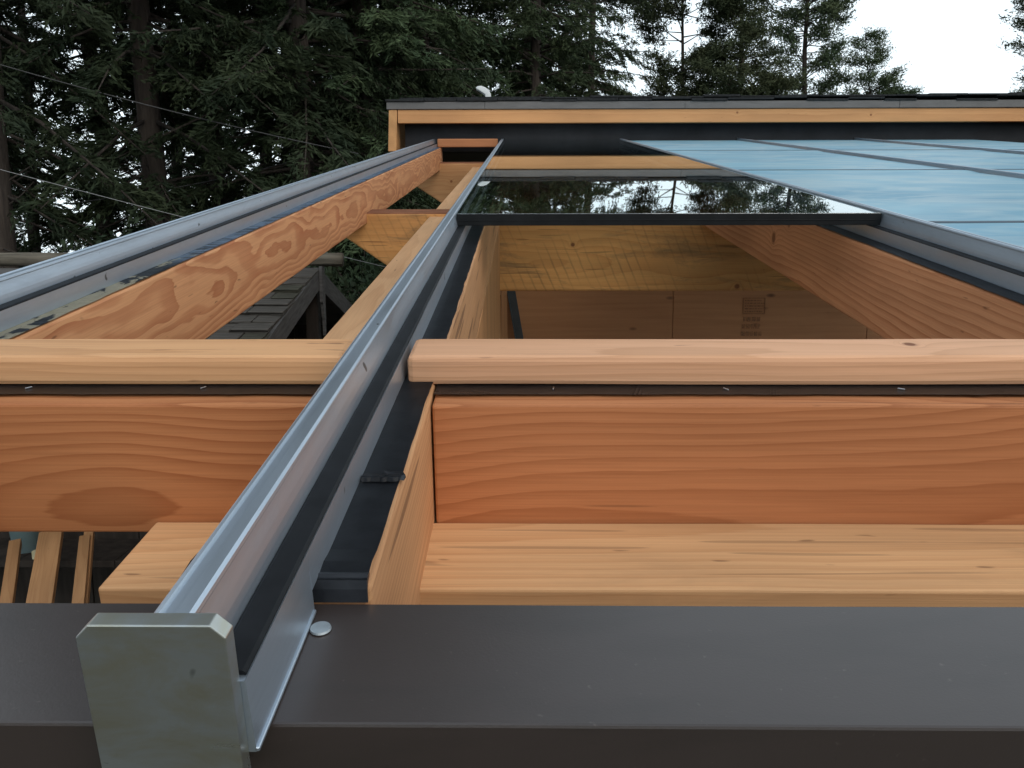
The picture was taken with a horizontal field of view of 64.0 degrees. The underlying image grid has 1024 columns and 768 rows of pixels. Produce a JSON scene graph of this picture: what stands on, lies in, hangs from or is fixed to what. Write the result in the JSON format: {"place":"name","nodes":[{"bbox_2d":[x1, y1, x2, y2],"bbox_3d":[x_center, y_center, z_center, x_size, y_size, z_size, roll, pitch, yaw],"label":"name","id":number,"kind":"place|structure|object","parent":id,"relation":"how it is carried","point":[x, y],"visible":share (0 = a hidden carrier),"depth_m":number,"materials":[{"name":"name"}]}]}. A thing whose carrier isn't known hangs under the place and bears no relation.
{"place":"outdoors","nodes":[
{"label":"outdoors","id":0,"kind":"place"},
{"bbox_2d":[0,538,21,602],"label":"plank","id":1,"kind":"object","parent":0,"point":[9,582],"visible":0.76,"depth_m":4.25,"materials":[{"name":"brown wood"}]},
{"bbox_2d":[0,252,351,602],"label":"old shed","id":2,"kind":"structure","parent":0,"point":[309,303],"depth_m":5.78,"materials":[{"name":"grey wood"}]},
{"bbox_2d":[2,0,1023,252],"label":"sky","id":3,"kind":"structure","parent":0,"point":[950,46],"materials":[{"name":"white"}]},
{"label":"ground","id":4,"kind":"structure","parent":0,"visible":0},
{"bbox_2d":[4,0,76,252],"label":"fir tree","id":5,"kind":"object","parent":4,"relation":"on","point":[16,229],"visible":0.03,"depth_m":35.77,"materials":[{"name":"green plant"}]},
{"bbox_2d":[26,531,63,602],"bbox_3d":[-1.582,1.767,2.428,0.117,0.040,5.023,-10,26,-21],"label":"plank","id":6,"kind":"object","parent":4,"relation":"on","point":[44,577],"visible":0.41,"depth_m":4.22,"materials":[{"name":"brown wood"}]},
{"bbox_2d":[0,2,94,267],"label":"fir tree","id":7,"kind":"object","parent":4,"relation":"on","point":[14,112],"visible":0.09,"depth_m":17.76,"materials":[{"name":"green plant"}]},
{"bbox_2d":[0,0,131,252],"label":"fir tree","id":8,"kind":"object","parent":4,"relation":"on","point":[16,29],"visible":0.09,"depth_m":26.40,"materials":[{"name":"green plant"}]},
{"bbox_2d":[0,539,141,566],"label":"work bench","id":9,"kind":"object","parent":4,"relation":"on","point":[111,552],"visible":0.17,"depth_m":4.74,"materials":[{"name":"brown wood"}]},
{"bbox_2d":[9,531,42,553],"bbox_3d":[-2.831,0.860,4.772,0.201,0.215,0.200,0,9,1],"label":"bucket","id":10,"kind":"object","parent":9,"relation":"on","point":[29,539],"visible":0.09,"depth_m":4.71,"materials":[{"name":"blue plastic"}]},
{"bbox_2d":[72,534,90,602],"bbox_3d":[-1.175,1.817,1.967,0.056,0.040,5.936,-9,23,-22],"label":"plank","id":11,"kind":"object","parent":4,"relation":"on","point":[79,594],"visible":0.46,"depth_m":4.19,"materials":[{"name":"brown wood"}]},
{"bbox_2d":[0,0,169,267],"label":"fir tree","id":12,"kind":"object","parent":4,"relation":"on","point":[54,216],"visible":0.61,"depth_m":13.28,"materials":[{"name":"green plant"}]},
{"bbox_2d":[84,531,94,602],"bbox_3d":[-1.423,1.756,2.540,0.049,0.040,4.863,-10,26,-21],"label":"plank","id":13,"kind":"object","parent":4,"relation":"on","point":[91,533],"visible":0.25,"depth_m":4.32,"materials":[{"name":"brown wood"}]},
{"bbox_2d":[48,203,139,252],"bbox_3d":[-5.798,-0.869,12.094,4.172,3.500,3.274,-1,9,-7],"label":"shrub","id":14,"kind":"object","parent":4,"relation":"on","point":[92,228],"depth_m":11.73,"materials":[{"name":"green plant"}]},
{"bbox_2d":[4,0,239,252],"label":"fir tree","id":15,"kind":"object","parent":4,"relation":"on","point":[63,96],"visible":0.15,"depth_m":16.48,"materials":[{"name":"green plant"}]},
{"bbox_2d":[55,0,247,252],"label":"fir tree","id":16,"kind":"object","parent":4,"relation":"on","point":[180,171],"visible":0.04,"depth_m":27.70,"materials":[{"name":"green plant"}]},
{"bbox_2d":[1,0,340,252],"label":"fir tree","id":17,"kind":"object","parent":4,"relation":"on","point":[149,85],"visible":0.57,"depth_m":14.21,"materials":[{"name":"green plant"}]},
{"bbox_2d":[0,64,358,153],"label":"overhead wire","id":18,"kind":"object","parent":17,"relation":"on","point":[169,110],"visible":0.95,"depth_m":12.77,"materials":[{"name":"grey metal"}]},
{"bbox_2d":[40,0,351,218],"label":"fir tree","id":19,"kind":"object","parent":4,"relation":"on","point":[225,200],"visible":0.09,"depth_m":18.09,"materials":[{"name":"green plant"}]},
{"bbox_2d":[154,21,258,201],"bbox_3d":[-14.306,-12.797,37.337,5.529,19.336,6.416,0,9,-1],"label":"fir tree","id":20,"kind":"object","parent":4,"relation":"on","point":[163,26],"visible":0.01,"depth_m":37.19,"materials":[{"name":"green plant"}]},
{"bbox_2d":[156,0,348,213],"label":"fir tree","id":21,"kind":"object","parent":4,"relation":"on","point":[167,158],"visible":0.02,"depth_m":26.48,"materials":[{"name":"green plant"}]},
{"bbox_2d":[93,0,498,303],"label":"fir tree","id":22,"kind":"object","parent":4,"relation":"on","point":[295,61],"visible":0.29,"depth_m":14.85,"materials":[{"name":"green plant"}]},
{"bbox_2d":[13,154,316,208],"bbox_3d":[-7.139,-3.748,14.325,9.878,1.800,0.015,-6,10,-31],"label":"overhead wire","id":23,"kind":"object","parent":22,"relation":"attached to","point":[174,187],"visible":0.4,"depth_m":15.09,"materials":[{"name":"grey metal"}]},
{"bbox_2d":[251,6,348,155],"bbox_3d":[-7.346,-12.915,31.500,7.295,21.659,7.312,5,10,28],"label":"fir tree","id":24,"kind":"object","parent":4,"relation":"on","point":[312,45],"visible":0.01,"depth_m":30.37,"materials":[{"name":"green plant"}]},
{"bbox_2d":[294,281,362,334],"bbox_3d":[-2.126,-0.174,10.717,3.470,2.550,3.400,-5,10,-29],"label":"shrub","id":25,"kind":"object","parent":4,"relation":"on","point":[356,291],"depth_m":9.74,"materials":[{"name":"green plant"}]},
{"bbox_2d":[294,243,386,336],"bbox_3d":[-2.748,-0.552,11.118,3.775,3.166,2.962,-4,10,-21],"label":"shrub","id":26,"kind":"object","parent":4,"relation":"on","point":[339,286],"visible":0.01,"depth_m":10.74,"materials":[{"name":"green plant"}]},
{"bbox_2d":[177,0,510,301],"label":"fir tree","id":27,"kind":"object","parent":4,"relation":"on","point":[428,9],"visible":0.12,"depth_m":15.81,"materials":[{"name":"green plant"}]},
{"bbox_2d":[307,248,385,302],"bbox_3d":[-1.741,-0.645,11.169,3.974,3.333,3.118,-7,11,-36],"label":"shrub","id":28,"kind":"object","parent":4,"relation":"on","point":[368,266],"visible":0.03,"depth_m":10.88,"materials":[{"name":"green plant"}]},
{"bbox_2d":[0,169,384,266],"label":"overhead wire","id":29,"kind":"object","parent":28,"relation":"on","point":[137,205],"visible":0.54,"depth_m":9.47,"materials":[{"name":"grey metal"}]},
{"bbox_2d":[289,0,445,156],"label":"fir tree","id":30,"kind":"object","parent":4,"relation":"on","point":[354,86],"depth_m":26.14,"materials":[{"name":"green plant"}]},
{"bbox_2d":[311,0,576,287],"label":"fir tree","id":31,"kind":"object","parent":4,"relation":"on","point":[473,57],"visible":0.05,"depth_m":18.79,"materials":[{"name":"green plant"}]},
{"bbox_2d":[429,0,505,95],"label":"fir tree","id":32,"kind":"object","parent":4,"relation":"on","point":[447,4],"visible":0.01,"depth_m":29.20,"materials":[{"name":"green plant"}]},
{"bbox_2d":[435,0,634,96],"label":"fir tree","id":33,"kind":"object","parent":4,"relation":"on","point":[528,21],"visible":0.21,"depth_m":19.49,"materials":[{"name":"green plant"}]},
{"bbox_2d":[434,0,652,96],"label":"fir tree","id":34,"kind":"object","parent":4,"relation":"on","point":[564,88],"visible":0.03,"depth_m":25.33,"materials":[{"name":"green plant"}]},
{"bbox_2d":[529,0,659,96],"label":"fir tree","id":35,"kind":"object","parent":4,"relation":"on","point":[621,53],"visible":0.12,"depth_m":21.78,"materials":[{"name":"green plant"}]},
{"bbox_2d":[624,0,736,95],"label":"pine tree","id":36,"kind":"object","parent":4,"relation":"on","point":[669,9],"visible":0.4,"depth_m":26.39,"materials":[{"name":"green plant"}]},
{"bbox_2d":[405,122,1023,318],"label":"wall","id":37,"kind":"structure","parent":4,"relation":"on","point":[415,134],"depth_m":6.30,"materials":[{"name":"black metal"}]},
{"bbox_2d":[0,147,442,339],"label":"rafter","id":38,"kind":"object","parent":37,"relation":"attached to","point":[206,291],"visible":0.5,"depth_m":1.70,"materials":[{"name":"brown wood"}]},
{"bbox_2d":[0,139,437,331],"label":"glazing bar","id":39,"kind":"object","parent":38,"relation":"attached to","point":[29,292],"visible":0.99,"depth_m":1.44,"materials":[{"name":"metal"}]},
{"bbox_2d":[385,92,1023,161],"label":"roof","id":40,"kind":"structure","parent":37,"relation":"on","point":[867,108],"depth_m":6.15,"materials":[{"name":"brown wood"}]},
{"bbox_2d":[476,86,490,96],"bbox_3d":[-0.234,-2.372,6.880,0.132,0.237,0.090,0,9,1],"label":"roof vent","id":41,"kind":"object","parent":40,"relation":"on","point":[484,91],"visible":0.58,"depth_m":6.82,"materials":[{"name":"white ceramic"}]},
{"bbox_2d":[704,225,1023,338],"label":"rafter","id":42,"kind":"object","parent":37,"relation":"attached to","point":[884,291],"visible":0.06,"depth_m":1.58,"materials":[{"name":"brown wood"}]},
{"bbox_2d":[620,138,1023,294],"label":"glazing bar","id":43,"kind":"object","parent":42,"relation":"attached to","point":[995,262],"visible":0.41,"depth_m":1.45,"materials":[{"name":"metal"}]},
{"bbox_2d":[633,140,1023,246],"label":"covered panel","id":44,"kind":"object","parent":42,"relation":"on","point":[987,205],"visible":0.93,"depth_m":2.59,"materials":[{"name":"blue glass"}]},
{"bbox_2d":[675,0,804,95],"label":"pine tree","id":45,"kind":"object","parent":4,"relation":"on","point":[752,31],"visible":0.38,"depth_m":24.86,"materials":[{"name":"green plant"}]},
{"bbox_2d":[755,0,859,94],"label":"pine tree","id":46,"kind":"object","parent":4,"relation":"on","point":[831,9],"visible":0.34,"depth_m":25.72,"materials":[{"name":"green plant"}]},
{"bbox_2d":[824,25,924,94],"bbox_3d":[10.323,-5.707,24.386,2.873,9.268,3.061,-6,11,-32],"label":"pine tree","id":47,"kind":"object","parent":4,"relation":"on","point":[886,80],"visible":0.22,"depth_m":23.40,"materials":[{"name":"green plant"}]},
{"bbox_2d":[996,0,1023,92],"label":"pine tree","id":48,"kind":"object","parent":4,"relation":"on","point":[1020,22],"visible":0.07,"depth_m":21.31,"materials":[{"name":"green plant"}]},
{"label":"floor","id":49,"kind":"structure","parent":0,"visible":0},
{"bbox_2d":[476,226,506,338],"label":"side wall","id":50,"kind":"structure","parent":49,"relation":"on","point":[493,322],"depth_m":2.65,"materials":[{"name":"brown wood"}]},
{"bbox_2d":[182,226,498,604],"bbox_3d":[-0.103,-0.787,3.434,0.115,0.167,6.188,0,18,1],"label":"rafter","id":51,"kind":"object","parent":50,"relation":"on","point":[377,552],"visible":0.27,"depth_m":0.65,"materials":[{"name":"brown wood"}]},
{"bbox_2d":[76,139,503,767],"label":"glazing bar","id":52,"kind":"object","parent":51,"relation":"on","point":[194,669],"visible":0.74,"depth_m":0.40,"materials":[{"name":"metal"}]},
{"bbox_2d":[417,162,483,202],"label":"cross beam","id":53,"kind":"structure","parent":51,"relation":"attached to","point":[441,184],"depth_m":6.18,"materials":[{"name":"brown wood"}]},
{"bbox_2d":[437,139,497,146],"bbox_3d":[-0.338,-1.839,6.248,0.458,0.061,0.051,0,18,1],"label":"purlin","id":54,"kind":"object","parent":51,"relation":"on","point":[467,142],"visible":0.87,"depth_m":6.22,"materials":[{"name":"brown wood"}]},
{"bbox_2d":[0,603,1023,767],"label":"eave flashing","id":55,"kind":"object","parent":51,"relation":"attached to","point":[461,686],"visible":0.83,"depth_m":0.41,"materials":[{"name":"grey metal"}]},
{"bbox_2d":[310,621,331,635],"bbox_3d":[-0.106,0.145,0.457,0.012,0.021,0.012,0,18,1],"label":"screw","id":56,"kind":"object","parent":55,"relation":"attached to","point":[320,628],"visible":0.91,"depth_m":0.45,"materials":[{"name":"metal"}]},
{"bbox_2d":[99,522,1023,606],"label":"eave plate","id":57,"kind":"object","parent":51,"relation":"on","point":[872,565],"visible":0.62,"depth_m":0.74,"materials":[{"name":"brown wood"}]},
{"bbox_2d":[0,384,320,531],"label":"blocking","id":58,"kind":"object","parent":57,"relation":"on","point":[116,457],"visible":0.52,"depth_m":0.81,"materials":[{"name":"brown wood"}]},
{"bbox_2d":[0,339,352,383],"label":"purlin","id":59,"kind":"object","parent":58,"relation":"on","point":[183,361],"visible":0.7,"depth_m":0.82,"materials":[{"name":"brown wood"}]},
{"bbox_2d":[432,384,1023,523],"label":"blocking","id":60,"kind":"object","parent":57,"relation":"on","point":[730,453],"visible":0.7,"depth_m":0.80,"materials":[{"name":"brown wood"}]},
{"bbox_2d":[407,339,1023,384],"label":"purlin","id":61,"kind":"object","parent":60,"relation":"on","point":[743,361],"visible":1,"depth_m":0.82,"materials":[{"name":"brown wood"}]},
{"bbox_3d":[1.705,-0.786,3.415,0.113,0.165,6.186,0,18,1],"label":"rafter","id":62,"kind":"object","parent":57,"relation":"on","visible":0},
{"bbox_2d":[737,138,1023,178],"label":"glazing bar","id":63,"kind":"object","parent":62,"relation":"attached to","point":[975,169],"visible":0.4,"depth_m":3.53,"materials":[{"name":"metal"}]},
{"bbox_2d":[759,140,1023,172],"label":"covered panel","id":64,"kind":"object","parent":62,"relation":"on","point":[1011,162],"visible":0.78,"depth_m":4.33,"materials":[{"name":"blue glass"}]},
{"bbox_3d":[2.605,-0.786,3.405,0.113,0.165,6.186,0,18,1],"label":"rafter","id":65,"kind":"object","parent":57,"relation":"on","visible":0},
{"bbox_2d":[854,138,1023,153],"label":"glazing bar","id":66,"kind":"object","parent":65,"relation":"attached to","point":[955,147],"visible":0.33,"depth_m":4.95,"materials":[{"name":"metal"}]},
{"bbox_2d":[892,140,1023,150],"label":"covered panel","id":67,"kind":"object","parent":65,"relation":"on","point":[997,144],"visible":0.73,"depth_m":5.52,"materials":[{"name":"blue glass"}]},
{"bbox_2d":[456,139,881,225],"bbox_3d":[0.355,-1.112,4.024,0.892,0.028,4.855,0,18,1],"label":"glass pane","id":68,"kind":"object","parent":51,"relation":"on","point":[558,182],"visible":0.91,"depth_m":2.13,"materials":[{"name":"clear glass"}]},
{"bbox_2d":[323,167,479,339],"bbox_3d":[-0.243,-0.744,3.551,0.164,0.041,5.478,0,18,1],"label":"wall plate","id":69,"kind":"object","parent":50,"relation":"on","point":[352,321],"depth_m":2.03,"materials":[{"name":"brown wood"}]},
{"bbox_2d":[507,291,523,338],"bbox_3d":[0.095,0.008,5.077,0.052,1.821,0.030,-10,9,2],"label":"corner angle","id":70,"kind":"object","parent":50,"relation":"attached to","point":[515,315],"depth_m":5.02,"materials":[{"name":"metal"}]},
{"bbox_2d":[346,209,807,290],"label":"cross beam","id":71,"kind":"structure","parent":50,"relation":"on","point":[631,258],"depth_m":3.29,"materials":[{"name":"brown wood"}]},
{"bbox_2d":[507,291,883,338],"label":"plywood wall","id":72,"kind":"structure","parent":49,"relation":"on","point":[696,315],"depth_m":5.06,"materials":[{"name":"brown wood"}]}
]}

